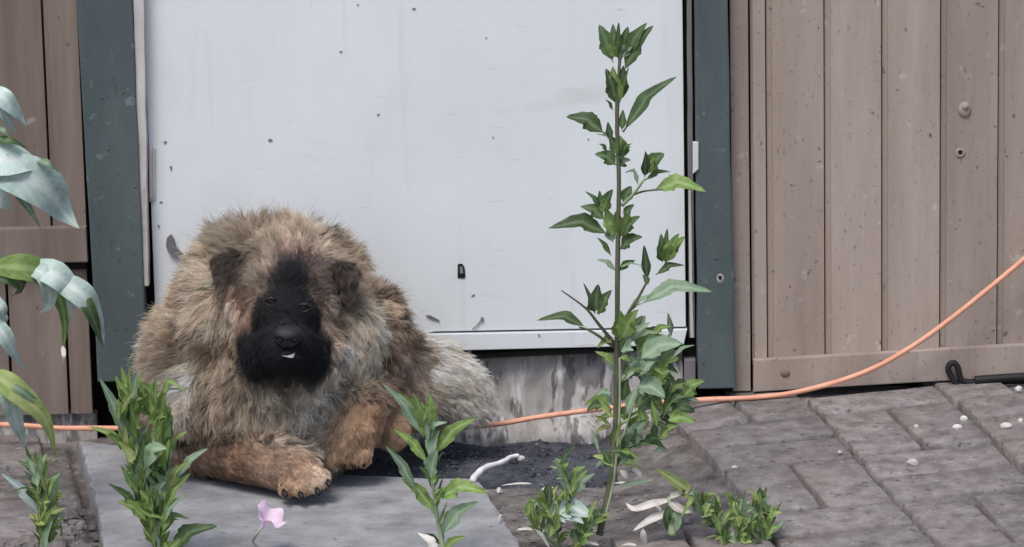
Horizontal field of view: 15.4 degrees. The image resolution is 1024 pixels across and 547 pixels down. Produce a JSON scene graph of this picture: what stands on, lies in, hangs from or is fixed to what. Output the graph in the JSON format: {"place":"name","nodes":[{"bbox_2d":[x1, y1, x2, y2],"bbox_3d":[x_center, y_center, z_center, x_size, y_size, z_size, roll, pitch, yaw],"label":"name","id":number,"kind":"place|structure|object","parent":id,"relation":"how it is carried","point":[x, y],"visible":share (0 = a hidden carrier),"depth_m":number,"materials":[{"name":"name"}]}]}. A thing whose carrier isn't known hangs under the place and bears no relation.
{"place":"outdoors","nodes":[
{"label":"outdoors","id":0,"kind":"place"},
{"bbox_2d":[6,0,998,437],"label":"wall","id":1,"kind":"structure","parent":0,"point":[102,408],"depth_m":6.86,"materials":[{"name":"brown wood"}]},
{"bbox_2d":[133,0,698,447],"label":"door frame","id":2,"kind":"object","parent":1,"relation":"attached to","point":[533,386],"visible":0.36,"depth_m":6.80,"materials":[{"name":"concrete"}]},
{"bbox_2d":[77,0,148,381],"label":"door post","id":3,"kind":"object","parent":2,"relation":"attached to","point":[107,53],"depth_m":6.66,"materials":[{"name":"teal paint"}]},
{"bbox_2d":[145,0,686,358],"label":"door","id":4,"kind":"structure","parent":2,"relation":"attached to","point":[445,160],"depth_m":6.69,"materials":[{"name":"white paint"}]},
{"bbox_2d":[145,0,685,331],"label":"door panel","id":5,"kind":"structure","parent":4,"relation":"in","point":[425,179],"depth_m":6.68,"materials":[{"name":"white paint"}]},
{"bbox_2d":[693,0,734,388],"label":"door post","id":6,"kind":"object","parent":2,"relation":"attached to","point":[715,305],"depth_m":6.68,"materials":[{"name":"teal paint"}]},
{"bbox_2d":[0,379,1023,546],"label":"pavement","id":7,"kind":"structure","parent":0,"point":[783,450],"depth_m":6.33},
{"bbox_2d":[0,86,104,456],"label":"broadleaf plant","id":8,"kind":"object","parent":7,"relation":"on","point":[27,179],"visible":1,"depth_m":6.08,"materials":[{"name":"green plant"}]},
{"bbox_2d":[0,256,1023,432],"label":"extension cord","id":9,"kind":"object","parent":7,"relation":"on","point":[976,298],"visible":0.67,"depth_m":6.72,"materials":[{"name":"orange rubber"}]},
{"bbox_2d":[620,467,695,544],"bbox_3d":[0.234,0.370,5.989,0.126,0.129,0.028,-1,12,0],"label":"weed","id":10,"kind":"object","parent":7,"relation":"on","point":[671,517],"visible":1,"depth_m":5.99,"materials":[{"name":"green plant"}]},
{"bbox_2d":[681,487,783,545],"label":"weed","id":11,"kind":"object","parent":7,"relation":"on","point":[707,508],"visible":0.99,"depth_m":5.96,"materials":[{"name":"green plant"}]},
{"bbox_2d":[729,0,1023,391],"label":"siding wall","id":12,"kind":"structure","parent":7,"relation":"on","point":[952,93],"depth_m":6.71,"materials":[{"name":"brown wood"}]},
{"bbox_2d":[906,458,917,465],"bbox_3d":[0.669,0.316,6.317,0.020,0.012,0.016,-1,12,0],"label":"pebble","id":13,"kind":"object","parent":7,"relation":"on","point":[913,462],"visible":1,"depth_m":6.31,"materials":[{"name":"white stone"}]},
{"bbox_2d":[952,424,961,428],"bbox_3d":[0.764,0.264,6.483,0.017,0.012,0.015,-1,12,0],"label":"pebble","id":14,"kind":"object","parent":7,"relation":"on","point":[957,426],"visible":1,"depth_m":6.48,"materials":[{"name":"white stone"}]},
{"bbox_2d":[960,415,967,419],"bbox_3d":[0.781,0.251,6.527,0.014,0.011,0.010,-1,12,0],"label":"pebble","id":15,"kind":"object","parent":7,"relation":"on","point":[963,417],"visible":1,"depth_m":6.52,"materials":[{"name":"white stone"}]},
{"bbox_2d":[945,360,1023,384],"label":"black cable","id":16,"kind":"object","parent":7,"relation":"on","point":[958,370],"visible":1,"depth_m":6.74,"materials":[{"name":"rubber"}]},
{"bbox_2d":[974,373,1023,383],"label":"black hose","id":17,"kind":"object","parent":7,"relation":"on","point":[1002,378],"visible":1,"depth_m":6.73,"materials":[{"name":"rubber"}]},
{"bbox_2d":[1000,422,1011,428],"bbox_3d":[0.847,0.261,6.475,0.020,0.013,0.019,6,13,30],"label":"pebble","id":18,"kind":"object","parent":7,"relation":"on","point":[1005,425],"visible":1,"depth_m":6.47,"materials":[{"name":"white stone"}]},
{"bbox_2d":[0,383,1023,546],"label":"ground","id":19,"kind":"structure","parent":0,"point":[683,466],"depth_m":6.41,"materials":[{"name":"soil"}]},
{"bbox_2d":[0,446,67,546],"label":"weed","id":20,"kind":"object","parent":19,"relation":"on","point":[45,521],"visible":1,"depth_m":5.90,"materials":[{"name":"green plant"}]},
{"bbox_2d":[0,0,98,442],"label":"siding wall","id":21,"kind":"structure","parent":19,"relation":"on","point":[39,345],"depth_m":6.70,"materials":[{"name":"wood"}]},
{"bbox_2d":[0,507,98,546],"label":"rubble","id":22,"kind":"object","parent":19,"relation":"on","point":[31,540],"visible":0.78,"depth_m":6.16,"materials":[{"name":"grey stone"}]},
{"bbox_2d":[77,441,519,546],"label":"paving slab","id":23,"kind":"structure","parent":19,"relation":"on","point":[360,511],"depth_m":6.24,"materials":[{"name":"grey concrete"}]},
{"bbox_2d":[90,367,216,546],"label":"weed","id":24,"kind":"object","parent":23,"relation":"on","point":[154,481],"visible":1,"depth_m":5.91,"materials":[{"name":"green plant"}]},
{"bbox_2d":[252,499,285,541],"bbox_3d":[-0.388,0.399,6.011,0.048,0.084,0.103,-4,12,-14],"label":"flower","id":25,"kind":"object","parent":23,"relation":"on","point":[267,515],"visible":1,"depth_m":6.00,"materials":[{"name":"pink plant"}]},
{"bbox_2d":[124,196,501,499],"bbox_3d":[-0.336,0.130,6.446,0.570,0.411,0.514,-1,12,0],"label":"dog","id":26,"kind":"object","parent":23,"relation":"on","point":[280,349],"visible":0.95,"depth_m":6.36},
{"bbox_2d":[383,384,487,546],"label":"weed","id":27,"kind":"object","parent":23,"relation":"on","point":[419,416],"visible":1,"depth_m":5.89,"materials":[{"name":"green plant"}]},
{"bbox_2d":[333,434,618,489],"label":"damp soil","id":28,"kind":"structure","parent":19,"relation":"on","point":[599,477],"depth_m":6.66,"materials":[{"name":"black soil"}]},
{"bbox_2d":[469,454,518,482],"bbox_3d":[-0.032,0.334,6.471,0.018,0.023,0.143,6,14,32],"label":"twig","id":29,"kind":"object","parent":28,"relation":"on","point":[476,474],"visible":0.98,"depth_m":6.46,"materials":[{"name":"white wood"}]},
{"bbox_2d":[518,455,524,460],"bbox_3d":[0.016,0.322,6.576,0.013,0.011,0.010,-1,12,0],"label":"pebble","id":30,"kind":"object","parent":28,"relation":"on","point":[521,458],"visible":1,"depth_m":6.57,"materials":[{"name":"white stone"}]},
{"bbox_2d":[5,384,1019,546],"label":"gravel","id":31,"kind":"structure","parent":19,"relation":"on","point":[542,484],"depth_m":6.50,"materials":[{"name":"grey gravel"}]},
{"bbox_2d":[524,445,610,546],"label":"weed","id":32,"kind":"object","parent":19,"relation":"on","point":[570,507],"visible":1,"depth_m":5.97,"materials":[{"name":"green plant"}]},
{"bbox_2d":[497,481,661,545],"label":"leaf litter","id":33,"kind":"object","parent":19,"relation":"on","point":[588,542],"visible":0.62,"depth_m":6.16,"materials":[{"name":"beige plant"}]},
{"bbox_2d":[494,487,696,546],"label":"rubble","id":34,"kind":"object","parent":19,"relation":"on","point":[594,528],"visible":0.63,"depth_m":6.23,"materials":[{"name":"grey stone"}]},
{"bbox_2d":[537,23,710,535],"bbox_3d":[0.177,0.013,5.920,0.278,0.822,0.141,-1,12,0],"label":"weed","id":35,"kind":"object","parent":19,"relation":"on","point":[654,387],"visible":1,"depth_m":5.91,"materials":[{"name":"green plant"}]},
{"bbox_2d":[1015,386,1021,392],"bbox_3d":[0.897,0.204,6.681,0.013,0.013,0.011,-6,13,-23],"label":"pebble","id":36,"kind":"object","parent":19,"relation":"on","point":[1018,389],"visible":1,"depth_m":6.68,"materials":[{"name":"white stone"}]}
]}

